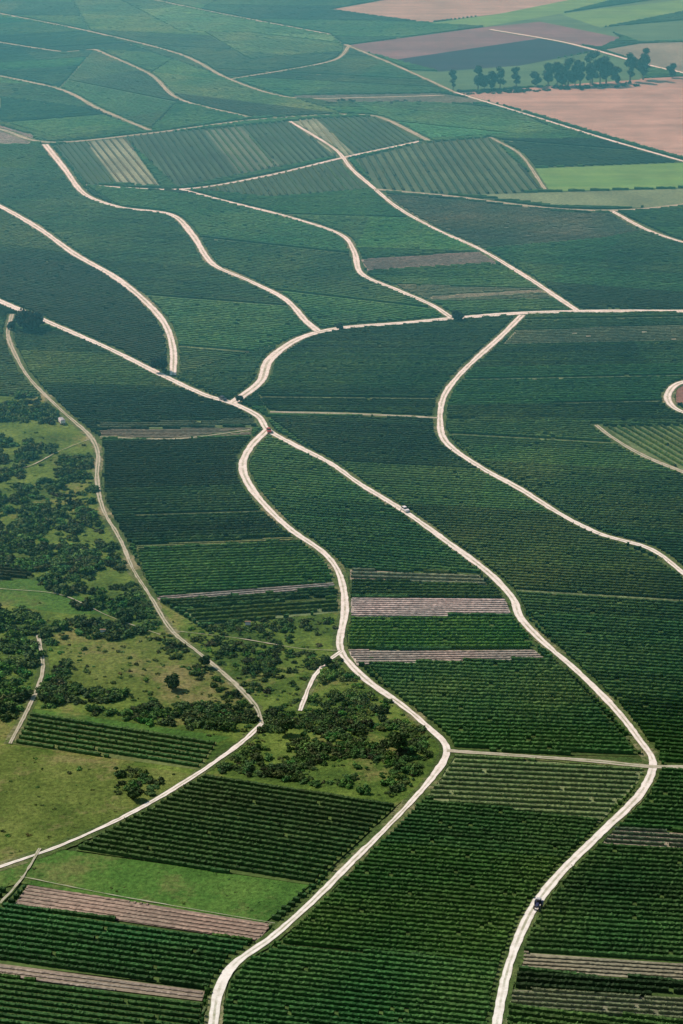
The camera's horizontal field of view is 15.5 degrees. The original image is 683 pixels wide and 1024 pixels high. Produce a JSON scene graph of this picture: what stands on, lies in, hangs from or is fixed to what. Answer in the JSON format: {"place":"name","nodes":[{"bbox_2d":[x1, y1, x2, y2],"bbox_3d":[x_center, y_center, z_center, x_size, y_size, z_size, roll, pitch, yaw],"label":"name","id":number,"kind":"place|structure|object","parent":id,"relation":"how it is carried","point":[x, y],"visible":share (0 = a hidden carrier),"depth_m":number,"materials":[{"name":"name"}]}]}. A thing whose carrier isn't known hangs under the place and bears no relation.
{"place":"outdoors","nodes":[
{"label":"outdoors","id":0,"kind":"place"},
{"bbox_2d":[0,578,108,613],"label":"fresh meadow","id":1,"kind":"structure","parent":0,"point":[23,596],"depth_m":880.47,"materials":[{"name":"green plant"}]},
{"bbox_2d":[0,205,176,374],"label":"gravel road","id":2,"kind":"structure","parent":0,"point":[168,331],"depth_m":1279.92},
{"bbox_2d":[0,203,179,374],"bbox_3d":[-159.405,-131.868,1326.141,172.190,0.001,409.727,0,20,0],"label":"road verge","id":3,"kind":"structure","parent":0,"point":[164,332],"depth_m":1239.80,"materials":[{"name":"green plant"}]},
{"bbox_2d":[0,747,189,860],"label":"dry meadow","id":4,"kind":"structure","parent":0,"point":[55,781],"depth_m":735.40,"materials":[{"name":"green plant"}]},
{"bbox_2d":[0,964,204,1000],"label":"fallow field","id":5,"kind":"structure","parent":0,"point":[75,980],"depth_m":635.37,"materials":[{"name":"soil"}]},
{"bbox_2d":[23,707,228,742],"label":"fresh meadow","id":6,"kind":"structure","parent":0,"point":[203,736],"depth_m":780.42,"materials":[{"name":"green plant"}]},
{"bbox_2d":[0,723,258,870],"bbox_3d":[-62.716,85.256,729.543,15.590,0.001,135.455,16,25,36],"label":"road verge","id":7,"kind":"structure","parent":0,"point":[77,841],"depth_m":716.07,"materials":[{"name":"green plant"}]},
{"bbox_2d":[0,723,262,867],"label":"gravel road","id":8,"kind":"structure","parent":0,"point":[252,732],"depth_m":734.31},
{"bbox_2d":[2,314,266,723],"bbox_3d":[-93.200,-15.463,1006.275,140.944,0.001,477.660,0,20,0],"label":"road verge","id":9,"kind":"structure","parent":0,"point":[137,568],"depth_m":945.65,"materials":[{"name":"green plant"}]},
{"bbox_2d":[6,314,263,723],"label":"dirt track","id":10,"kind":"structure","parent":0,"point":[248,697],"depth_m":949.34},
{"bbox_2d":[15,885,268,940],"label":"fallow field","id":11,"kind":"structure","parent":0,"point":[143,913],"depth_m":669.28,"materials":[{"name":"soil"}]},
{"bbox_2d":[0,850,308,922],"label":"fresh meadow","id":12,"kind":"structure","parent":0,"point":[192,888],"depth_m":684.95,"materials":[{"name":"green plant"}]},
{"bbox_2d":[60,636,248,708],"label":"dry meadow","id":13,"kind":"structure","parent":0,"point":[109,664],"depth_m":819.73,"materials":[{"name":"green plant"}]},
{"bbox_2d":[100,428,251,437],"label":"fallow field","id":14,"kind":"structure","parent":0,"point":[167,433],"depth_m":1055.14,"materials":[{"name":"soil"}]},
{"bbox_2d":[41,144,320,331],"bbox_3d":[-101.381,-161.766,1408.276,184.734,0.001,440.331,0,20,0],"label":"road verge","id":15,"kind":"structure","parent":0,"point":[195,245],"depth_m":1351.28,"materials":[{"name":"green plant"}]},
{"bbox_2d":[42,144,320,330],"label":"gravel road","id":16,"kind":"structure","parent":0,"point":[202,251],"depth_m":1376.12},
{"bbox_2d":[0,396,438,860],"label":"meadow","id":17,"kind":"structure","parent":0,"point":[66,435],"depth_m":829.02,"materials":[{"name":"green plant"}]},
{"bbox_2d":[157,582,334,599],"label":"fallow field","id":18,"kind":"structure","parent":0,"point":[259,590],"depth_m":886.52,"materials":[{"name":"soil"}]},
{"bbox_2d":[180,189,451,317],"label":"gravel road","id":19,"kind":"structure","parent":0,"point":[356,260],"depth_m":1332.29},
{"bbox_2d":[0,299,656,1023],"bbox_3d":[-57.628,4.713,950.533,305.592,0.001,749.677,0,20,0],"label":"gravel road","id":20,"kind":"structure","parent":0,"point":[562,871],"depth_m":799.90,"materials":[{"name":"gravel"}]},
{"bbox_2d":[208,429,449,1023],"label":"gravel road","id":21,"kind":"structure","parent":0,"point":[221,984],"depth_m":765.73,"materials":[{"name":"gravel"}]},
{"bbox_2d":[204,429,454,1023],"bbox_3d":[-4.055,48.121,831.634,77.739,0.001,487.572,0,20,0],"label":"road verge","id":22,"kind":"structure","parent":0,"point":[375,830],"depth_m":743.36,"materials":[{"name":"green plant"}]},
{"bbox_2d":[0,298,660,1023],"bbox_3d":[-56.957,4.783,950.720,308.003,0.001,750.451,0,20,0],"label":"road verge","id":23,"kind":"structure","parent":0,"point":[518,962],"depth_m":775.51,"materials":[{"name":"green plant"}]},
{"bbox_2d":[64,755,641,871],"bbox_3d":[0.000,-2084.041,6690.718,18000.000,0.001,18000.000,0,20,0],"label":"ground","id":24,"kind":"structure","parent":0,"point":[356,845],"depth_m":715.70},
{"bbox_2d":[0,608,45,721],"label":"woodland","id":25,"kind":"object","parent":24,"relation":"on","point":[12,694],"visible":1,"depth_m":822.83,"materials":[{"name":"green plant"}]},
{"bbox_2d":[56,140,115,184],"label":"vineyard","id":26,"kind":"object","parent":24,"relation":"on","point":[82,158],"visible":1,"depth_m":1560.60,"materials":[{"name":"plant"}]},
{"bbox_2d":[0,208,172,375],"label":"vineyard","id":27,"kind":"object","parent":24,"relation":"on","point":[46,277],"visible":0.98,"depth_m":1261.75,"materials":[{"name":"plant"}]},
{"bbox_2d":[15,711,216,768],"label":"vineyard","id":28,"kind":"object","parent":24,"relation":"on","point":[60,733],"visible":1,"depth_m":768.49,"materials":[{"name":"plant"}]},
{"bbox_2d":[88,137,157,184],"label":"vineyard","id":29,"kind":"object","parent":24,"relation":"on","point":[120,160],"visible":1,"depth_m":1566.14,"materials":[{"name":"plant"}]},
{"bbox_2d":[0,143,311,378],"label":"vineyard","id":30,"kind":"object","parent":24,"relation":"on","point":[212,314],"visible":1,"depth_m":1323.17,"materials":[{"name":"plant"}]},
{"bbox_2d":[98,418,257,428],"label":"vineyard","id":31,"kind":"object","parent":24,"relation":"on","point":[180,423],"visible":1,"depth_m":1065.84,"materials":[{"name":"plant"}]},
{"bbox_2d":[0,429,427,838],"bbox_3d":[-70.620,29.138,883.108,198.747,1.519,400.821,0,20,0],"label":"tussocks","id":32,"kind":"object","parent":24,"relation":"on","point":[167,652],"visible":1,"depth_m":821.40,"materials":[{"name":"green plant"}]},
{"bbox_2d":[0,390,432,910],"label":"scrub bushes","id":33,"kind":"object","parent":24,"relation":"on","point":[83,560],"visible":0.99,"depth_m":828.21,"materials":[{"name":"green plant"}]},
{"bbox_2d":[76,774,396,883],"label":"vineyard","id":34,"kind":"object","parent":24,"relation":"on","point":[257,829],"visible":1,"depth_m":713.53,"materials":[{"name":"plant"}]},
{"bbox_2d":[206,125,279,173],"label":"vineyard","id":35,"kind":"object","parent":24,"relation":"on","point":[242,150],"visible":1,"depth_m":1597.40,"materials":[{"name":"plant"}]},
{"bbox_2d":[162,586,338,607],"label":"vineyard","id":36,"kind":"object","parent":24,"relation":"on","point":[309,593],"visible":1,"depth_m":878.55,"materials":[{"name":"plant"}]},
{"bbox_2d":[295,118,353,156],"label":"vineyard","id":37,"kind":"object","parent":24,"relation":"on","point":[316,127],"visible":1,"depth_m":1645.20,"materials":[{"name":"plant"}]},
{"bbox_2d":[0,0,682,251],"bbox_3d":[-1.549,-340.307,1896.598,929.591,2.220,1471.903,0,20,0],"label":"vineyard","id":38,"kind":"object","parent":24,"relation":"on","point":[342,26],"visible":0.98,"depth_m":1841.19,"materials":[{"name":"plant"}]},
{"bbox_2d":[0,96,134,135],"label":"vineyard","id":39,"kind":"object","parent":38,"relation":"on","point":[53,119],"visible":1,"depth_m":1691.31,"materials":[{"name":"plant"}]},
{"bbox_2d":[0,78,142,141],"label":"vineyard","id":40,"kind":"object","parent":38,"relation":"on","point":[22,90],"visible":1,"depth_m":1754.65,"materials":[{"name":"plant"}]},
{"bbox_2d":[0,16,148,87],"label":"vineyard","id":41,"kind":"object","parent":38,"relation":"on","point":[50,68],"visible":1,"depth_m":1954.60,"materials":[{"name":"plant"}]},
{"bbox_2d":[61,50,178,128],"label":"vineyard","id":42,"kind":"object","parent":38,"relation":"on","point":[114,86],"visible":1,"depth_m":1790.13,"materials":[{"name":"plant"}]},
{"bbox_2d":[125,121,332,185],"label":"vineyard","id":43,"kind":"object","parent":38,"relation":"on","point":[186,157],"visible":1,"depth_m":1596.49,"materials":[{"name":"plant"}]},
{"bbox_2d":[152,59,339,116],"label":"vineyard","id":44,"kind":"object","parent":38,"relation":"on","point":[191,83],"visible":1,"depth_m":1770.36,"materials":[{"name":"plant"}]},
{"bbox_2d":[72,0,448,96],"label":"vineyard","id":45,"kind":"object","parent":38,"relation":"on","point":[352,71],"visible":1,"depth_m":1896.90,"materials":[{"name":"plant"}]},
{"bbox_2d":[122,0,326,33],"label":"vineyard","id":46,"kind":"object","parent":45,"relation":"on","point":[179,18],"visible":1,"depth_m":2078.83,"materials":[{"name":"plant"}]},
{"bbox_2d":[206,31,348,58],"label":"vineyard","id":47,"kind":"object","parent":45,"relation":"on","point":[250,45],"visible":1,"depth_m":1976.61,"materials":[{"name":"plant"}]},
{"bbox_2d":[86,184,442,328],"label":"vineyard","id":48,"kind":"object","parent":38,"relation":"on","point":[312,274],"visible":1,"depth_m":1334.83,"materials":[{"name":"plant"}]},
{"bbox_2d":[200,159,365,195],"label":"vineyard","id":49,"kind":"object","parent":38,"relation":"on","point":[331,176],"visible":1,"depth_m":1505.84,"materials":[{"name":"plant"}]},
{"bbox_2d":[317,116,419,153],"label":"vineyard","id":50,"kind":"object","parent":38,"relation":"on","point":[357,135],"visible":1,"depth_m":1647.33,"materials":[{"name":"plant"}]},
{"bbox_2d":[189,188,569,314],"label":"vineyard","id":51,"kind":"object","parent":38,"relation":"on","point":[371,223],"visible":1,"depth_m":1365.77,"materials":[{"name":"plant"}]},
{"bbox_2d":[356,137,540,194],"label":"vineyard","id":52,"kind":"object","parent":38,"relation":"on","point":[480,166],"visible":1,"depth_m":1543.53,"materials":[{"name":"plant"}]},
{"bbox_2d":[354,101,557,138],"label":"vineyard","id":53,"kind":"object","parent":38,"relation":"on","point":[428,120],"visible":1,"depth_m":1690.19,"materials":[{"name":"plant"}]},
{"bbox_2d":[387,194,637,248],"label":"vineyard","id":54,"kind":"object","parent":38,"relation":"on","point":[485,225],"visible":1,"depth_m":1410.54,"materials":[{"name":"plant"}]},
{"bbox_2d":[383,190,682,309],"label":"vineyard","id":55,"kind":"object","parent":38,"relation":"on","point":[640,269],"visible":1,"depth_m":1314.37,"materials":[{"name":"plant"}]},
{"bbox_2d":[501,137,678,166],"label":"vineyard","id":56,"kind":"object","parent":38,"relation":"on","point":[564,151],"visible":1,"depth_m":1585.84,"materials":[{"name":"plant"}]},
{"bbox_2d":[0,781,682,1023],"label":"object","id":57,"kind":"object","parent":24,"relation":"on","point":[522,1014],"visible":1,"depth_m":637.08,"materials":[{"name":"plant"}]},
{"bbox_2d":[0,977,201,1023],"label":"vineyard","id":58,"kind":"object","parent":57,"relation":"on","point":[24,1002],"visible":1,"depth_m":624.01,"materials":[{"name":"plant"}]},
{"bbox_2d":[0,902,248,988],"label":"vineyard","id":59,"kind":"object","parent":57,"relation":"on","point":[32,937],"visible":1,"depth_m":650.56,"materials":[{"name":"plant"}]},
{"bbox_2d":[222,943,499,1023],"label":"vineyard","id":60,"kind":"object","parent":57,"relation":"on","point":[286,984],"visible":1,"depth_m":631.82,"materials":[{"name":"plant"}]},
{"bbox_2d":[524,842,682,962],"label":"vineyard","id":61,"kind":"object","parent":57,"relation":"on","point":[615,901],"visible":1,"depth_m":669.97,"materials":[{"name":"plant"}]},
{"bbox_2d":[603,826,682,847],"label":"vineyard","id":62,"kind":"object","parent":57,"relation":"on","point":[626,835],"visible":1,"depth_m":710.01,"materials":[{"name":"soil"}]},
{"bbox_2d":[619,766,682,830],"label":"vineyard","id":63,"kind":"object","parent":57,"relation":"on","point":[660,806],"visible":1,"depth_m":727.54,"materials":[{"name":"plant"}]},
{"bbox_2d":[0,303,682,757],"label":"vineyard","id":64,"kind":"object","parent":24,"relation":"on","point":[254,401],"visible":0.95,"depth_m":902.47,"materials":[{"name":"plant"}]},
{"bbox_2d":[0,332,40,396],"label":"vineyard","id":65,"kind":"object","parent":64,"relation":"on","point":[12,379],"visible":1,"depth_m":1128.13,"materials":[{"name":"plant"}]},
{"bbox_2d":[13,326,257,436],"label":"vineyard","id":66,"kind":"object","parent":64,"relation":"on","point":[89,385],"visible":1,"depth_m":1112.90,"materials":[{"name":"plant"}]},
{"bbox_2d":[100,429,291,546],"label":"vineyard","id":67,"kind":"object","parent":64,"relation":"on","point":[161,491],"visible":1,"depth_m":982.84,"materials":[{"name":"plant"}]},
{"bbox_2d":[176,344,277,399],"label":"vineyard","id":68,"kind":"object","parent":64,"relation":"on","point":[230,378],"visible":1,"depth_m":1131.49,"materials":[{"name":"plant"}]},
{"bbox_2d":[136,540,332,596],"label":"vineyard","id":69,"kind":"object","parent":64,"relation":"on","point":[177,569],"visible":1,"depth_m":906.78,"materials":[{"name":"plant"}]},
{"bbox_2d":[186,595,338,623],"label":"vineyard","id":70,"kind":"object","parent":64,"relation":"on","point":[249,612],"visible":1,"depth_m":868.65,"materials":[{"name":"plant"}]},
{"bbox_2d":[248,435,481,573],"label":"vineyard","id":71,"kind":"object","parent":64,"relation":"on","point":[349,525],"visible":1,"depth_m":955.35,"materials":[{"name":"plant"}]},
{"bbox_2d":[257,314,515,415],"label":"vineyard","id":72,"kind":"object","parent":64,"relation":"on","point":[408,368],"visible":1,"depth_m":1143.44,"materials":[{"name":"plant"}]},
{"bbox_2d":[350,568,486,585],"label":"vineyard","id":73,"kind":"object","parent":64,"relation":"on","point":[364,573],"visible":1,"depth_m":899.24,"materials":[{"name":"plant"}]},
{"bbox_2d":[350,577,504,598],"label":"vineyard","id":74,"kind":"object","parent":64,"relation":"on","point":[414,589],"visible":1,"depth_m":886.70,"materials":[{"name":"plant"}]},
{"bbox_2d":[348,615,536,649],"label":"vineyard","id":75,"kind":"object","parent":64,"relation":"on","point":[470,632],"visible":1,"depth_m":848.78,"materials":[{"name":"plant"}]},
{"bbox_2d":[397,284,552,302],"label":"vineyard","id":76,"kind":"object","parent":64,"relation":"on","point":[426,292],"visible":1,"depth_m":1268.43,"materials":[{"name":"plant"}]},
{"bbox_2d":[269,414,682,763],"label":"vineyard","id":77,"kind":"object","parent":64,"relation":"on","point":[606,613],"visible":1,"depth_m":911.95,"materials":[{"name":"plant"}]},
{"bbox_2d":[445,420,682,565],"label":"vineyard","id":78,"kind":"object","parent":64,"relation":"on","point":[588,473],"visible":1,"depth_m":1003.11,"materials":[{"name":"plant"}]},
{"bbox_2d":[446,311,682,420],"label":"vineyard","id":79,"kind":"object","parent":64,"relation":"on","point":[622,380],"visible":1,"depth_m":1131.43,"materials":[{"name":"plant"}]},
{"bbox_2d":[607,424,682,468],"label":"vineyard","id":80,"kind":"object","parent":64,"relation":"on","point":[663,443],"visible":1,"depth_m":1045.06,"materials":[{"name":"plant"}]},
{"bbox_2d":[281,794,599,962],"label":"vineyard","id":81,"kind":"object","parent":24,"relation":"on","point":[430,875],"visible":1,"depth_m":683.62,"materials":[{"name":"plant"}]},
{"bbox_2d":[325,81,639,103],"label":"distant hedgerow","id":82,"kind":"object","parent":24,"relation":"on","point":[517,89],"visible":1,"depth_m":1790.48,"materials":[{"name":"green plant"}]},
{"bbox_2d":[369,656,639,756],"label":"vineyard","id":83,"kind":"object","parent":24,"relation":"on","point":[532,704],"visible":1,"depth_m":793.32,"materials":[{"name":"plant"}]},
{"bbox_2d":[427,754,643,821],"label":"vineyard","id":84,"kind":"object","parent":24,"relation":"on","point":[555,787],"visible":1,"depth_m":741.33,"materials":[{"name":"plant"}]},
{"bbox_2d":[448,47,676,90],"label":"distant tree row","id":85,"kind":"object","parent":24,"relation":"on","point":[604,66],"visible":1,"depth_m":1805.09,"materials":[{"name":"green plant"}]},
{"bbox_2d":[504,325,682,343],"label":"vineyard","id":86,"kind":"object","parent":24,"relation":"on","point":[630,333],"visible":1,"depth_m":1194.99,"materials":[{"name":"plant"}]},
{"bbox_2d":[510,987,682,1018],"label":"vineyard","id":87,"kind":"object","parent":24,"relation":"on","point":[610,1004],"visible":1,"depth_m":626.44,"materials":[{"name":"plant"}]},
{"bbox_2d":[514,971,682,997],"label":"vineyard","id":88,"kind":"object","parent":24,"relation":"on","point":[528,980],"visible":1,"depth_m":633.55,"materials":[{"name":"plant"}]},
{"bbox_2d":[295,93,495,103],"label":"fallow field","id":89,"kind":"structure","parent":0,"point":[444,98],"depth_m":1763.29,"materials":[{"name":"soil"}]},
{"bbox_2d":[361,252,495,270],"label":"fallow field","id":90,"kind":"structure","parent":0,"point":[448,259],"depth_m":1329.77,"materials":[{"name":"soil"}]},
{"bbox_2d":[350,597,509,616],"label":"fallow field","id":91,"kind":"structure","parent":0,"point":[392,607],"depth_m":872.66,"materials":[{"name":"soil"}]},
{"bbox_2d":[352,28,537,58],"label":"ploughed field","id":92,"kind":"structure","parent":0,"point":[414,46],"depth_m":1987.05,"materials":[{"name":"soil"}]},
{"bbox_2d":[348,649,542,664],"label":"fallow field","id":93,"kind":"structure","parent":0,"point":[360,655],"depth_m":833.09,"materials":[{"name":"soil"}]},
{"bbox_2d":[337,0,565,21],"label":"stubble field","id":94,"kind":"structure","parent":0,"point":[426,10],"depth_m":2157.70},
{"bbox_2d":[228,309,682,403],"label":"gravel road","id":95,"kind":"structure","parent":0,"point":[265,367],"depth_m":1202.85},
{"bbox_2d":[374,190,579,310],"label":"gravel road","id":96,"kind":"structure","parent":0,"point":[556,296],"depth_m":1330.25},
{"bbox_2d":[398,39,598,71],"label":"crop field","id":97,"kind":"structure","parent":0,"point":[519,53],"depth_m":1930.24,"materials":[{"name":"plant"}]},
{"bbox_2d":[434,0,606,26],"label":"grass field","id":98,"kind":"structure","parent":0,"point":[534,12],"depth_m":2121.24,"materials":[{"name":"plant"}]},
{"bbox_2d":[410,51,641,91],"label":"crop field","id":99,"kind":"structure","parent":0,"point":[464,80],"depth_m":1849.03,"materials":[{"name":"plant"}]},
{"bbox_2d":[482,22,618,45],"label":"ploughed field","id":100,"kind":"structure","parent":0,"point":[558,32],"depth_m":2028.22,"materials":[{"name":"soil"}]},
{"bbox_2d":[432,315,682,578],"bbox_3d":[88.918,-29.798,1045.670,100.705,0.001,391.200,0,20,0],"label":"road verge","id":101,"kind":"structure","parent":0,"point":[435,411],"depth_m":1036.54,"materials":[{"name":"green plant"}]},
{"bbox_2d":[437,315,682,574],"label":"gravel road","id":102,"kind":"structure","parent":0,"point":[451,384],"depth_m":1030.64,"materials":[{"name":"gravel"}]},
{"bbox_2d":[447,749,682,767],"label":"dirt track","id":103,"kind":"structure","parent":0,"point":[571,759],"depth_m":757.72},
{"bbox_2d":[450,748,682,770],"bbox_3d":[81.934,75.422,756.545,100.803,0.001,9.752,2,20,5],"label":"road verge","id":104,"kind":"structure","parent":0,"point":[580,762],"depth_m":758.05,"materials":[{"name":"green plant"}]},
{"bbox_2d":[462,77,682,155],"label":"ploughed field","id":105,"kind":"structure","parent":0,"point":[648,112],"depth_m":1736.03,"materials":[{"name":"soil"}]},
{"bbox_2d":[475,189,682,207],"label":"crop field","id":106,"kind":"structure","parent":0,"point":[649,198],"depth_m":1471.60,"materials":[{"name":"plant"}]},
{"bbox_2d":[486,0,675,36],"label":"crop field","id":107,"kind":"structure","parent":0,"point":[562,20],"depth_m":2085.99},
{"bbox_2d":[521,951,682,978],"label":"fallow field","id":108,"kind":"structure","parent":0,"point":[607,967],"depth_m":643.60,"materials":[{"name":"soil"}]},
{"bbox_2d":[535,163,682,190],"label":"grass field","id":109,"kind":"structure","parent":0,"point":[610,177],"depth_m":1525.22,"materials":[{"name":"plant"}]},
{"bbox_2d":[562,0,682,27],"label":"grass field","id":110,"kind":"structure","parent":0,"point":[600,18],"depth_m":2126.26,"materials":[{"name":"plant"}]},
{"bbox_2d":[602,20,682,40],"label":"crop field","id":111,"kind":"structure","parent":0,"point":[670,30],"depth_m":2042.27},
{"bbox_2d":[607,42,682,71],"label":"stubble field","id":112,"kind":"structure","parent":0,"point":[664,55],"depth_m":1942.96,"materials":[{"name":"soil"}]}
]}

